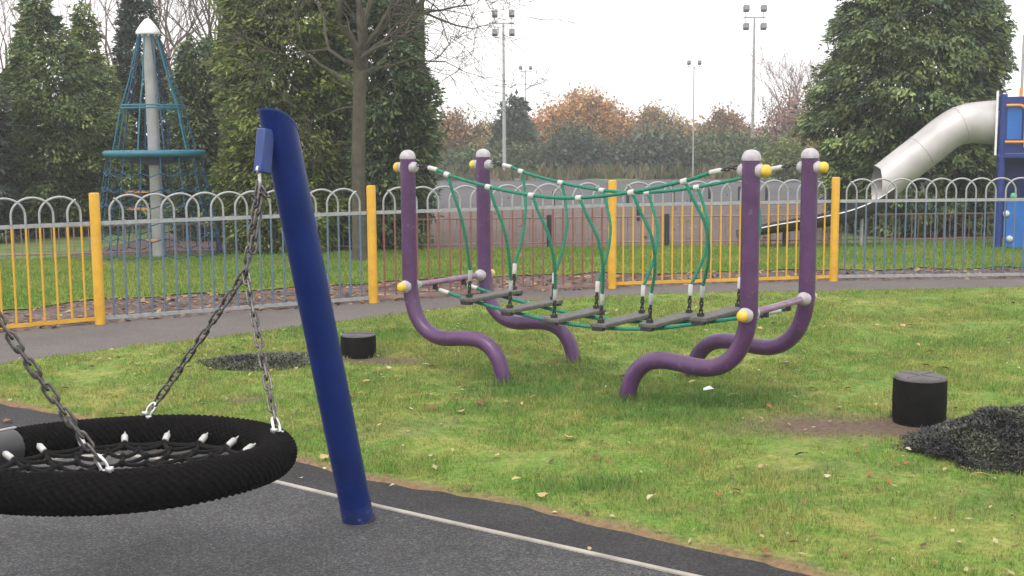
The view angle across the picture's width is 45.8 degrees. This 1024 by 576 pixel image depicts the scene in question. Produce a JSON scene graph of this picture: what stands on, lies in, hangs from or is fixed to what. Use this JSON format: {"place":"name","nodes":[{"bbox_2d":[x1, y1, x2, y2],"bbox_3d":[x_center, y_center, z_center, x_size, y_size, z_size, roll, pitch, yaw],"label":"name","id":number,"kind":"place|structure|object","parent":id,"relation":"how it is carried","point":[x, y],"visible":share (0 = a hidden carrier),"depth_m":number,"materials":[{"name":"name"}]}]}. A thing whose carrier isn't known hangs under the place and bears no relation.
{"place":"outdoors","nodes":[
{"label":"outdoors","id":0,"kind":"place"},
{"bbox_2d":[0,456,680,575],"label":"rubber surface","id":1,"kind":"object","parent":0,"point":[273,529],"visible":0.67,"depth_m":4.96,"materials":[{"name":"grey rubber"}]},
{"bbox_2d":[254,108,375,524],"bbox_3d":[-0.799,0.225,4.989,0.148,1.902,0.661,4,8,31],"label":"swing post","id":2,"kind":"object","parent":1,"relation":"on","point":[279,155],"visible":0.94,"depth_m":4.90,"materials":[{"name":"blue metal"}]},
{"bbox_2d":[0,178,297,516],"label":"basket swing","id":3,"kind":"object","parent":2,"relation":"hanging from","point":[260,454],"visible":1,"depth_m":4.13,"materials":[{"name":"black rubber"}]},
{"bbox_2d":[0,404,810,575],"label":"tarmac border","id":4,"kind":"object","parent":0,"point":[518,520],"visible":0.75,"depth_m":5.26,"materials":[{"name":"grey asphalt"}]},
{"bbox_2d":[52,454,700,575],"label":"edging strip","id":5,"kind":"object","parent":4,"relation":"on","point":[614,558],"visible":0.38,"depth_m":5.07,"materials":[{"name":"white paint"}]},
{"bbox_2d":[49,172,820,181],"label":"verge","id":6,"kind":"structure","parent":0,"point":[618,179],"depth_m":50.28,"materials":[{"name":"green plant"}]},
{"bbox_2d":[435,134,554,173],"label":"dark bush","id":7,"kind":"object","parent":6,"relation":"on","point":[526,154],"visible":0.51,"depth_m":56.16,"materials":[{"name":"green plant"}]},
{"bbox_2d":[492,10,514,170],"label":"floodlight mast","id":8,"kind":"object","parent":6,"relation":"on","point":[511,30],"visible":0.84,"depth_m":51.56,"materials":[{"name":"grey metal"}]},
{"bbox_2d":[162,158,955,181],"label":"rough growth","id":9,"kind":"object","parent":6,"relation":"on","point":[610,171],"visible":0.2,"depth_m":51.02,"materials":[{"name":"brown plant"}]},
{"bbox_2d":[531,112,615,171],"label":"dark bush","id":10,"kind":"object","parent":6,"relation":"on","point":[564,149],"visible":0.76,"depth_m":55.99,"materials":[{"name":"green plant"}]},
{"bbox_2d":[597,114,706,172],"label":"dark bush","id":11,"kind":"object","parent":6,"relation":"on","point":[650,151],"visible":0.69,"depth_m":55.94,"materials":[{"name":"green plant"}]},
{"bbox_2d":[678,123,800,169],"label":"dark bush","id":12,"kind":"object","parent":6,"relation":"on","point":[727,149],"visible":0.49,"depth_m":55.93,"materials":[{"name":"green plant"}]},
{"bbox_2d":[62,204,840,258],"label":"car park","id":13,"kind":"structure","parent":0,"point":[677,211],"depth_m":22.81,"materials":[{"name":"grey asphalt"}]},
{"bbox_2d":[167,179,988,243],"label":"leaf litter","id":14,"kind":"object","parent":13,"relation":"on","point":[641,221],"visible":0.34,"depth_m":24.22,"materials":[{"name":"brown plant"}]},
{"bbox_2d":[738,186,740,199],"bbox_3d":[6.171,-2.549,32.900,0.077,0.430,0.077,0,7,0],"label":"bollard","id":15,"kind":"object","parent":13,"relation":"on","point":[739,188],"visible":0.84,"depth_m":32.86,"materials":[{"name":"grey wood"}]},
{"bbox_2d":[765,187,767,200],"bbox_3d":[6.829,-2.506,32.512,0.077,0.430,0.077,0,7,0],"label":"bollard","id":16,"kind":"object","parent":13,"relation":"on","point":[766,194],"visible":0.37,"depth_m":32.48,"materials":[{"name":"grey wood"}]},
{"bbox_2d":[49,178,933,206],"bbox_3d":[9.974,-3.716,43.579,100.000,0.001,26.400,0,7,0],"label":"court surface","id":17,"kind":"object","parent":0,"point":[466,192],"visible":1,"depth_m":38.26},
{"bbox_2d":[687,60,701,176],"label":"floodlight mast","id":18,"kind":"object","parent":17,"relation":"on","point":[699,62],"visible":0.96,"depth_m":50.07,"materials":[{"name":"grey metal"}]},
{"bbox_2d":[754,132,822,180],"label":"dark bush","id":19,"kind":"object","parent":17,"relation":"on","point":[784,153],"visible":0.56,"depth_m":47.46,"materials":[{"name":"green plant"}]},
{"bbox_2d":[1020,35,1023,95],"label":"lamp post","id":20,"kind":"object","parent":17,"relation":"on","point":[1022,73],"visible":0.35,"depth_m":39.41,"materials":[{"name":"grey metal"}]},
{"bbox_2d":[0,197,1002,259],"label":"grass verge","id":21,"kind":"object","parent":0,"point":[48,248],"depth_m":20.19,"materials":[{"name":"green plant"}]},
{"bbox_2d":[0,65,31,243],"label":"conifer","id":22,"kind":"object","parent":21,"relation":"on","point":[8,171],"visible":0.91,"depth_m":20.34,"materials":[{"name":"green plant"}]},
{"bbox_2d":[0,0,57,72],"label":"bare tree","id":23,"kind":"object","parent":21,"relation":"on","point":[5,20],"visible":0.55,"depth_m":26.53,"materials":[{"name":"brown plant"}]},
{"bbox_2d":[0,0,139,236],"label":"conifer","id":24,"kind":"object","parent":21,"relation":"on","point":[25,74],"visible":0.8,"depth_m":21.37,"materials":[{"name":"green plant"}]},
{"bbox_2d":[3,0,201,97],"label":"bare tree","id":25,"kind":"object","parent":21,"relation":"on","point":[106,45],"visible":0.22,"depth_m":29.55,"materials":[{"name":"brown plant"}]},
{"bbox_2d":[59,0,150,230],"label":"conifer","id":26,"kind":"object","parent":21,"relation":"on","point":[81,26],"visible":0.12,"depth_m":23.14,"materials":[{"name":"green plant"}]},
{"bbox_2d":[55,0,214,203],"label":"bare tree","id":27,"kind":"object","parent":21,"relation":"on","point":[168,49],"visible":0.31,"depth_m":28.74,"materials":[{"name":"brown plant"}]},
{"bbox_2d":[108,0,174,223],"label":"conifer","id":28,"kind":"object","parent":21,"relation":"on","point":[129,23],"visible":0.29,"depth_m":24.34,"materials":[{"name":"green plant"}]},
{"bbox_2d":[163,29,225,240],"bbox_3d":[-5.291,-2.582,20.815,1.575,3.646,1.601,0,7,0],"label":"conifer","id":29,"kind":"object","parent":21,"relation":"on","point":[197,97],"visible":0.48,"depth_m":20.39,"materials":[{"name":"green plant"}]},
{"bbox_2d":[101,0,289,186],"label":"bare tree","id":30,"kind":"object","parent":21,"relation":"on","point":[193,20],"visible":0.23,"depth_m":28.01,"materials":[{"name":"brown plant"}]},
{"bbox_2d":[790,0,1019,237],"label":"conifer","id":31,"kind":"object","parent":21,"relation":"on","point":[875,126],"visible":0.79,"depth_m":20.20,"materials":[{"name":"green plant"}]},
{"bbox_2d":[0,240,1023,309],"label":"park lawn","id":32,"kind":"structure","parent":0,"point":[116,296],"depth_m":15.68,"materials":[{"name":"plant"}]},
{"bbox_2d":[100,18,222,260],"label":"rope tower","id":33,"kind":"structure","parent":32,"relation":"on","point":[154,157],"depth_m":17.24,"materials":[{"name":"teal fabric"}]},
{"bbox_2d":[176,0,601,260],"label":"bare tree","id":34,"kind":"object","parent":32,"relation":"on","point":[361,51],"visible":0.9,"depth_m":16.62,"materials":[{"name":"grey plant"}]},
{"bbox_2d":[0,212,1002,259],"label":"park railing","id":35,"kind":"object","parent":32,"relation":"on","point":[666,241],"visible":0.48,"depth_m":18.75,"materials":[{"name":"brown metal"}]},
{"bbox_2d":[994,88,1023,247],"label":"play tower","id":36,"kind":"structure","parent":32,"relation":"on","point":[1009,145],"depth_m":17.95,"materials":[{"name":"blue plastic"}]},
{"bbox_2d":[736,100,999,246],"bbox_3d":[5.378,-1.704,18.384,3.856,2.237,0.670,0,7,0],"label":"tube slide","id":37,"kind":"object","parent":36,"relation":"attached to","point":[930,145],"visible":0.83,"depth_m":18.13,"materials":[{"name":"metal"}]},
{"bbox_2d":[0,285,1023,575],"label":"lawn","id":38,"kind":"structure","parent":0,"point":[848,427],"depth_m":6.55,"materials":[{"name":"plant"}]},
{"bbox_2d":[196,351,343,371],"bbox_3d":[-1.809,0.519,9.058,1.118,0.085,0.806,-1,7,-9],"label":"rubber mound","id":39,"kind":"object","parent":38,"relation":"on","point":[281,360],"visible":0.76,"depth_m":8.94,"materials":[{"name":"black rubber"}]},
{"bbox_2d":[319,454,328,458],"bbox_3d":[-0.966,0.869,6.250,0.058,0.011,0.059,19,25,31],"label":"fallen leaf","id":40,"kind":"object","parent":38,"relation":"on","point":[322,456],"visible":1,"depth_m":6.25,"materials":[{"name":"yellow plant"}]},
{"bbox_2d":[340,331,375,358],"bbox_3d":[-1.182,0.454,9.322,0.273,0.218,0.273,3,8,27],"label":"rubber stump","id":41,"kind":"object","parent":38,"relation":"on","point":[357,344],"visible":0.94,"depth_m":9.21,"materials":[{"name":"black rubber"}]},
{"bbox_2d":[1,288,1021,575],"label":"leaf litter","id":42,"kind":"object","parent":38,"relation":"on","point":[635,444],"visible":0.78,"depth_m":7.32,"materials":[{"name":"brown plant"}]},
{"bbox_2d":[537,492,547,496],"bbox_3d":[0.140,0.945,5.556,0.060,0.011,0.059,0,15,15],"label":"fallen leaf","id":43,"kind":"object","parent":38,"relation":"on","point":[541,494],"visible":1,"depth_m":5.55,"materials":[{"name":"beige plant"}]},
{"bbox_2d":[393,148,828,400],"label":"rope bridge","id":44,"kind":"structure","parent":38,"relation":"on","point":[746,312],"depth_m":8.05,"materials":[{"name":"purple metal"}]},
{"bbox_2d":[761,547,772,552],"bbox_3d":[1.002,1.036,4.769,0.049,0.009,0.045,-12,15,28],"label":"fallen leaf","id":45,"kind":"object","parent":38,"relation":"on","point":[765,550],"visible":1,"depth_m":4.77,"materials":[{"name":"brown plant"}]},
{"bbox_2d":[892,371,947,427],"bbox_3d":[2.365,0.658,7.033,0.303,0.318,0.303,-3,7,-17],"label":"rubber stump","id":46,"kind":"object","parent":38,"relation":"on","point":[919,398],"visible":0.93,"depth_m":6.91,"materials":[{"name":"black rubber"}]},
{"bbox_2d":[891,403,1023,474],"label":"rubber mound","id":47,"kind":"object","parent":38,"relation":"on","point":[990,437],"visible":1,"depth_m":6.22,"materials":[{"name":"black rubber"}]},
{"bbox_2d":[972,472,995,477],"bbox_3d":[2.264,0.896,5.806,0.111,0.021,0.027,8,-1,15],"label":"fallen leaf","id":48,"kind":"object","parent":38,"relation":"on","point":[979,473],"visible":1,"depth_m":5.81,"materials":[{"name":"yellow plant"}]},
{"bbox_2d":[0,279,1023,363],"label":"footpath","id":49,"kind":"structure","parent":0,"point":[43,343],"depth_m":11.36,"materials":[{"name":"grey asphalt"}]},
{"bbox_2d":[0,266,1023,332],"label":"soil strip","id":50,"kind":"object","parent":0,"point":[38,312],"visible":0.49,"depth_m":13.42,"materials":[{"name":"brown soil"}]},
{"bbox_2d":[89,193,105,324],"bbox_3d":[-3.792,-0.218,11.082,0.093,1.303,0.093,0,7,0],"label":"fence post","id":51,"kind":"object","parent":50,"relation":"on","point":[96,253],"visible":0.84,"depth_m":11.04,"materials":[{"name":"yellow metal"}]},
{"bbox_2d":[0,196,94,328],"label":"bow top fence","id":52,"kind":"object","parent":51,"relation":"attached to","point":[39,225],"visible":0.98,"depth_m":10.81,"materials":[{"name":"metal"}]},
{"bbox_2d":[101,188,368,319],"bbox_3d":[-2.610,-0.364,11.740,2.624,1.154,0.034,-4,8,-30],"label":"bow top fence","id":53,"kind":"object","parent":51,"relation":"attached to","point":[186,219],"visible":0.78,"depth_m":11.57,"materials":[{"name":"metal"}]},
{"bbox_2d":[366,185,377,302],"bbox_3d":[-1.433,-0.398,12.422,0.093,1.303,0.093,0,7,0],"label":"fence post","id":54,"kind":"object","parent":50,"relation":"on","point":[372,243],"visible":0.84,"depth_m":12.38,"materials":[{"name":"yellow metal"}]},
{"bbox_2d":[376,182,608,298],"bbox_3d":[-0.156,-0.528,12.946,2.674,1.154,0.033,-3,8,-23],"label":"bow top fence","id":55,"kind":"object","parent":54,"relation":"attached to","point":[492,209],"visible":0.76,"depth_m":12.94,"materials":[{"name":"metal"}]},
{"bbox_2d":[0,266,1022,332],"bbox_3d":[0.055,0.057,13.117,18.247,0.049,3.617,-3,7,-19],"label":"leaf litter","id":56,"kind":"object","parent":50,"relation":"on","point":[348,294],"visible":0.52,"depth_m":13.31,"materials":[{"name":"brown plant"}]},
{"bbox_2d":[608,180,616,288],"bbox_3d":[1.116,-0.547,13.494,0.093,1.303,0.093,0,7,0],"label":"fence post","id":57,"kind":"object","parent":50,"relation":"on","point":[612,201],"visible":0.8,"depth_m":13.46,"materials":[{"name":"yellow metal"}]},
{"bbox_2d":[616,179,831,284],"bbox_3d":[2.427,-0.645,13.749,2.580,1.154,0.035,-2,7,-12],"label":"bow top fence","id":58,"kind":"object","parent":57,"relation":"attached to","point":[711,203],"visible":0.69,"depth_m":13.71,"materials":[{"name":"metal"}]},
{"bbox_2d":[829,177,839,281],"bbox_3d":[3.736,-0.630,14.030,0.093,1.303,0.093,0,7,0],"label":"fence post","id":59,"kind":"object","parent":50,"relation":"on","point":[834,232],"visible":0.86,"depth_m":13.99,"materials":[{"name":"yellow metal"}]},
{"bbox_2d":[838,177,1023,277],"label":"bow top fence","id":60,"kind":"object","parent":59,"relation":"attached to","point":[926,200],"visible":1,"depth_m":14.06,"materials":[{"name":"metal"}]},
{"bbox_2d":[0,0,1023,141],"label":"sky","id":61,"kind":"structure","parent":0,"point":[643,51],"materials":[{"name":"white"}]},
{"label":"ground","id":62,"kind":"structure","parent":0,"visible":0},
{"bbox_2d":[203,0,357,253],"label":"evergreen tree","id":63,"kind":"object","parent":62,"relation":"on","point":[236,173],"visible":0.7,"depth_m":17.73,"materials":[{"name":"green plant"}]},
{"bbox_2d":[312,0,450,249],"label":"evergreen tree","id":64,"kind":"object","parent":62,"relation":"on","point":[394,128],"visible":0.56,"depth_m":18.11,"materials":[{"name":"green plant"}]},
{"bbox_2d":[435,100,487,172],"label":"autumn tree","id":65,"kind":"object","parent":62,"relation":"on","point":[460,132],"visible":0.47,"depth_m":59.05,"materials":[{"name":"brown plant"}]},
{"bbox_2d":[464,112,494,150],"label":"autumn tree","id":66,"kind":"object","parent":62,"relation":"on","point":[482,142],"visible":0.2,"depth_m":64.99,"materials":[{"name":"brown plant"}]},
{"bbox_2d":[485,89,541,151],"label":"conifer","id":67,"kind":"object","parent":62,"relation":"on","point":[517,127],"visible":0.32,"depth_m":57.83,"materials":[{"name":"green plant"}]},
{"bbox_2d":[519,66,531,110],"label":"floodlight mast","id":68,"kind":"object","parent":62,"relation":"on","point":[520,68],"visible":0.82,"depth_m":61.11,"materials":[{"name":"grey metal"}]},
{"bbox_2d":[527,71,639,149],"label":"autumn tree","id":69,"kind":"object","parent":62,"relation":"on","point":[596,112],"visible":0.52,"depth_m":68.57,"materials":[{"name":"orange plant"}]},
{"bbox_2d":[619,95,698,148],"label":"autumn tree","id":70,"kind":"object","parent":62,"relation":"on","point":[649,114],"visible":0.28,"depth_m":67.01,"materials":[{"name":"orange plant"}]},
{"bbox_2d":[667,115,706,136],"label":"autumn tree","id":71,"kind":"object","parent":62,"relation":"on","point":[695,124],"visible":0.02,"depth_m":74.81,"materials":[{"name":"orange plant"}]},
{"bbox_2d":[692,98,765,144],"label":"autumn tree","id":72,"kind":"object","parent":62,"relation":"on","point":[723,119],"visible":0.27,"depth_m":64.93,"materials":[{"name":"orange plant"}]},
{"bbox_2d":[743,5,766,145],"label":"floodlight mast","id":73,"kind":"object","parent":62,"relation":"on","point":[763,25],"visible":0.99,"depth_m":62.83,"materials":[{"name":"grey metal"}]},
{"bbox_2d":[726,33,827,115],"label":"bare tree","id":74,"kind":"object","parent":62,"relation":"on","point":[790,75],"visible":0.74,"depth_m":61.67,"materials":[{"name":"brown plant"}]},
{"bbox_2d":[734,83,823,145],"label":"autumn tree","id":75,"kind":"object","parent":62,"relation":"on","point":[772,121],"visible":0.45,"depth_m":59.17,"materials":[{"name":"brown plant"}]},
{"bbox_2d":[780,119,832,154],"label":"autumn tree","id":76,"kind":"object","parent":62,"relation":"on","point":[795,138],"visible":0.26,"depth_m":57.42,"materials":[{"name":"brown plant"}]}
]}

